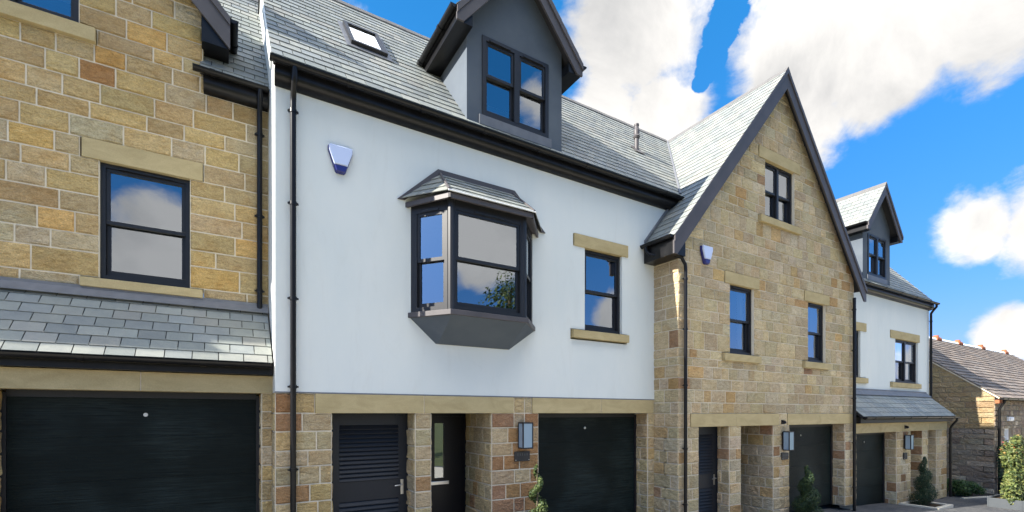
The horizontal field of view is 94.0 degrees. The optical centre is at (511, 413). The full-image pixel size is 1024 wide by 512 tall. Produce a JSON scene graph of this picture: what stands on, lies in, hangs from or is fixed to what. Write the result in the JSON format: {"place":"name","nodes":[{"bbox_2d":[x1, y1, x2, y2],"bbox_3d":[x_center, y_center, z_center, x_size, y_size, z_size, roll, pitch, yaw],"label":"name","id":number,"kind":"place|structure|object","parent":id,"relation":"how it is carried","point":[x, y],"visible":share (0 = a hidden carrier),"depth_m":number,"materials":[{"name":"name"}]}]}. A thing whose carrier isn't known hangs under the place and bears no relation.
{"place":"outdoors","nodes":[
{"label":"outdoors","id":0,"kind":"place"},
{"bbox_2d":[203,0,1023,359],"label":"sky","id":1,"kind":"structure","parent":0,"point":[924,99],"materials":[{"name":"blue"}]},
{"bbox_2d":[790,492,1023,511],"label":"courtyard paving","id":2,"kind":"structure","parent":0,"point":[969,505],"depth_m":13.96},
{"bbox_2d":[0,0,272,511],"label":"terraced house","id":3,"kind":"structure","parent":2,"relation":"on","point":[136,371],"depth_m":6.17,"materials":[{"name":"stone"}]},
{"bbox_2d":[0,0,96,44],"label":"window","id":4,"kind":"structure","parent":3,"relation":"in","point":[43,15],"depth_m":5.92,"materials":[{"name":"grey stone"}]},
{"bbox_2d":[0,389,259,511],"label":"garage door","id":5,"kind":"structure","parent":3,"relation":"in","point":[62,450],"depth_m":5.94,"materials":[{"name":"black metal"}]},
{"bbox_2d":[79,136,202,297],"bbox_3d":[-5.104,-2.560,6.710,1.300,1.900,0.875,0,0,-31],"label":"window","id":6,"kind":"structure","parent":3,"relation":"in","point":[145,195],"depth_m":6.68,"materials":[{"name":"grey"}]},
{"bbox_2d":[258,0,684,511],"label":"terraced house","id":7,"kind":"structure","parent":2,"relation":"on","point":[458,267],"depth_m":7.79,"materials":[{"name":"paint"}]},
{"bbox_2d":[328,143,352,174],"bbox_3d":[-2.392,-3.533,6.669,0.330,0.365,0.085,0,0,-31],"label":"burglar alarm","id":8,"kind":"object","parent":7,"relation":"attached to","point":[340,156],"visible":1,"depth_m":6.63,"materials":[{"name":"white plastic"}]},
{"bbox_2d":[332,413,407,511],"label":"louvre door","id":9,"kind":"structure","parent":7,"relation":"in","point":[369,450],"depth_m":7.27,"materials":[{"name":"black metal"}]},
{"bbox_2d":[431,413,465,511],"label":"front door","id":10,"kind":"structure","parent":7,"relation":"in","point":[448,436],"depth_m":8.65,"materials":[{"name":"black wood"}]},
{"bbox_2d":[398,169,544,349],"bbox_3d":[-0.543,-2.440,7.787,2.680,2.720,1.347,0,0,-31],"label":"bay window","id":11,"kind":"structure","parent":7,"relation":"in","point":[471,258],"depth_m":7.60,"materials":[{"name":"grey"}]},
{"bbox_2d":[514,451,529,461],"bbox_3d":[0.176,0.745,8.240,0.310,0.170,0.026,0,0,-31],"label":"house plaque","id":12,"kind":"object","parent":7,"relation":"attached to","point":[522,456],"visible":1,"depth_m":8.23,"materials":[{"name":"black stone"}]},
{"bbox_2d":[518,422,532,448],"bbox_3d":[0.226,0.380,8.177,0.210,0.450,0.190,0,0,-31],"label":"wall lamp","id":13,"kind":"object","parent":7,"relation":"attached to","point":[525,435],"visible":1,"depth_m":8.11,"materials":[{"name":"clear glass"}]},
{"bbox_2d":[538,413,636,511],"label":"garage door","id":14,"kind":"structure","parent":7,"relation":"in","point":[587,461],"depth_m":9.48,"materials":[{"name":"black metal"}]},
{"bbox_2d":[570,233,628,343],"bbox_3d":[1.513,-2.370,9.508,1.420,1.940,0.887,0,0,-31],"label":"window","id":15,"kind":"structure","parent":7,"relation":"in","point":[602,257],"depth_m":9.52,"materials":[{"name":"grey"}]},
{"bbox_2d":[528,464,548,511],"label":"spiral topiary","id":16,"kind":"object","parent":2,"relation":"on","point":[539,501],"visible":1,"depth_m":7.87,"materials":[{"name":"green plant"}]},
{"bbox_2d":[576,66,866,511],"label":"terraced house","id":17,"kind":"structure","parent":2,"relation":"on","point":[753,334],"depth_m":10.93,"materials":[{"name":"stone"}]},
{"bbox_2d":[700,245,712,264],"bbox_3d":[3.987,-3.232,9.782,0.330,0.365,0.085,0,0,-31],"label":"burglar alarm","id":18,"kind":"object","parent":17,"relation":"attached to","point":[706,252],"visible":1,"depth_m":9.73,"materials":[{"name":"white plastic"}]},
{"bbox_2d":[698,427,717,511],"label":"louvre door","id":19,"kind":"structure","parent":17,"relation":"in","point":[708,437],"depth_m":10.37,"materials":[{"name":"black metal"}]},
{"bbox_2d":[722,271,761,363],"bbox_3d":[4.837,-2.080,10.803,1.310,1.920,0.885,0,0,-31],"label":"window","id":20,"kind":"structure","parent":17,"relation":"in","point":[741,286],"depth_m":10.76,"materials":[{"name":"grey"}]},
{"bbox_2d":[758,145,801,235],"bbox_3d":[6.125,-5.210,11.581,1.700,1.740,0.885,0,0,-31],"label":"window","id":21,"kind":"structure","parent":17,"relation":"in","point":[779,169],"depth_m":11.41,"materials":[{"name":"grey"}]},
{"bbox_2d":[781,453,788,459],"bbox_3d":[6.471,1.020,11.318,0.280,0.160,0.026,0,0,-31],"label":"house plaque","id":22,"kind":"object","parent":17,"relation":"attached to","point":[784,456],"visible":1,"depth_m":11.29,"materials":[{"name":"black stone"}]},
{"bbox_2d":[782,431,793,450],"bbox_3d":[6.487,0.650,11.234,0.210,0.450,0.190,0,0,-31],"label":"wall lamp","id":23,"kind":"object","parent":17,"relation":"attached to","point":[787,440],"visible":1,"depth_m":11.16,"materials":[{"name":"clear glass"}]},
{"bbox_2d":[789,424,832,511],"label":"garage door","id":24,"kind":"structure","parent":17,"relation":"in","point":[813,443],"depth_m":12.69,"materials":[{"name":"black metal"}]},
{"bbox_2d":[802,290,830,369],"bbox_3d":[7.512,-2.080,12.419,1.260,1.920,0.885,0,0,-31],"label":"window","id":25,"kind":"structure","parent":17,"relation":"in","point":[816,301],"depth_m":12.37,"materials":[{"name":"grey"}]},
{"bbox_2d":[790,465,823,511],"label":"spiral topiary","id":26,"kind":"object","parent":2,"relation":"on","point":[805,499],"visible":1,"depth_m":11.14,"materials":[{"name":"green plant"}]},
{"bbox_2d":[836,182,959,510],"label":"terraced house","id":27,"kind":"structure","parent":2,"relation":"on","point":[892,398],"depth_m":15.16,"materials":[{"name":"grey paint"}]},
{"bbox_2d":[856,322,868,382],"bbox_3d":[10.123,-1.845,14.720,1.510,1.850,0.885,0,0,-31],"label":"window","id":28,"kind":"structure","parent":27,"relation":"in","point":[860,326],"depth_m":14.64,"materials":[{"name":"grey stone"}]},
{"bbox_2d":[856,432,884,505],"bbox_3d":[10.411,1.680,14.137,2.560,2.240,0.080,0,0,-31],"label":"garage door","id":29,"kind":"structure","parent":27,"relation":"in","point":[870,447],"depth_m":14.34,"materials":[{"name":"black metal"}]},
{"bbox_2d":[890,330,921,388],"bbox_3d":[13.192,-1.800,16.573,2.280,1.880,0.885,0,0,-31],"label":"window","id":30,"kind":"structure","parent":27,"relation":"in","point":[905,343],"depth_m":16.46,"materials":[{"name":"grey"}]},
{"bbox_2d":[904,435,913,449],"bbox_3d":[12.188,0.890,14.677,0.210,0.450,0.190,0,0,-31],"label":"wall lamp","id":31,"kind":"object","parent":27,"relation":"attached to","point":[908,442],"visible":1,"depth_m":14.61,"materials":[{"name":"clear glass"}]},
{"bbox_2d":[898,500,952,509],"bbox_3d":[12.422,2.778,14.347,1.100,0.120,0.960,0,0,-31],"label":"bed edging","id":32,"kind":"object","parent":2,"relation":"on","point":[937,506],"visible":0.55,"depth_m":14.22,"materials":[{"name":"concrete"}]},
{"bbox_2d":[907,456,937,504],"bbox_3d":[12.389,2.095,14.396,0.748,1.599,0.751,0,0,-31],"label":"spiral topiary","id":33,"kind":"object","parent":32,"relation":"on","point":[923,480],"visible":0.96,"depth_m":14.29,"materials":[{"name":"green plant"}]},
{"bbox_2d":[946,478,975,495],"bbox_3d":[15.891,2.658,17.110,1.037,0.686,0.937,0,0,-31],"label":"shrub","id":34,"kind":"object","parent":2,"relation":"on","point":[959,487],"visible":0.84,"depth_m":16.92,"materials":[{"name":"green plant"}]},
{"bbox_2d":[961,496,989,498],"bbox_3d":[16.479,2.997,16.885,2.173,0.180,0.092,0,0,-24],"label":"kerb edging","id":35,"kind":"object","parent":2,"relation":"on","point":[974,497],"visible":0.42,"depth_m":16.68,"materials":[{"name":"concrete"}]},
{"bbox_2d":[987,493,1023,510],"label":"planter trough","id":36,"kind":"object","parent":2,"relation":"on","point":[996,501],"visible":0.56,"depth_m":14.47,"materials":[{"name":"grey concrete"}]},
{"bbox_2d":[999,434,1023,504],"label":"photinia bush","id":37,"kind":"object","parent":36,"relation":"in","point":[1012,461],"visible":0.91,"depth_m":14.45,"materials":[{"name":"green plant"}]},
{"bbox_2d":[954,481,986,495],"bbox_3d":[16.729,2.743,17.402,1.133,0.595,0.867,0,0,-31],"label":"shrub","id":38,"kind":"object","parent":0,"point":[978,488],"visible":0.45,"depth_m":17.20,"materials":[{"name":"green plant"}]},
{"bbox_3d":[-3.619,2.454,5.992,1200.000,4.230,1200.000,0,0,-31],"label":"ground","id":39,"kind":"structure","parent":0,"visible":0},
{"bbox_2d":[929,335,1023,495],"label":"outbuilding","id":40,"kind":"structure","parent":39,"relation":"on","point":[978,390],"depth_m":18.28,"materials":[{"name":"stone"}]},
{"bbox_2d":[996,438,1006,489],"bbox_3d":[17.692,1.983,17.224,0.460,2.163,0.270,0,0,-14],"label":"climbing plant","id":41,"kind":"object","parent":40,"relation":"attached to","point":[1001,471],"visible":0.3,"depth_m":17.21,"materials":[{"name":"green plant"}]},
{"bbox_2d":[1003,428,1008,443],"bbox_3d":[18.777,1.865,18.284,0.950,2.570,0.110,0,0,-31],"label":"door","id":42,"kind":"structure","parent":40,"relation":"in","point":[1006,432],"depth_m":18.45,"materials":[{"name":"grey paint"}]}
]}

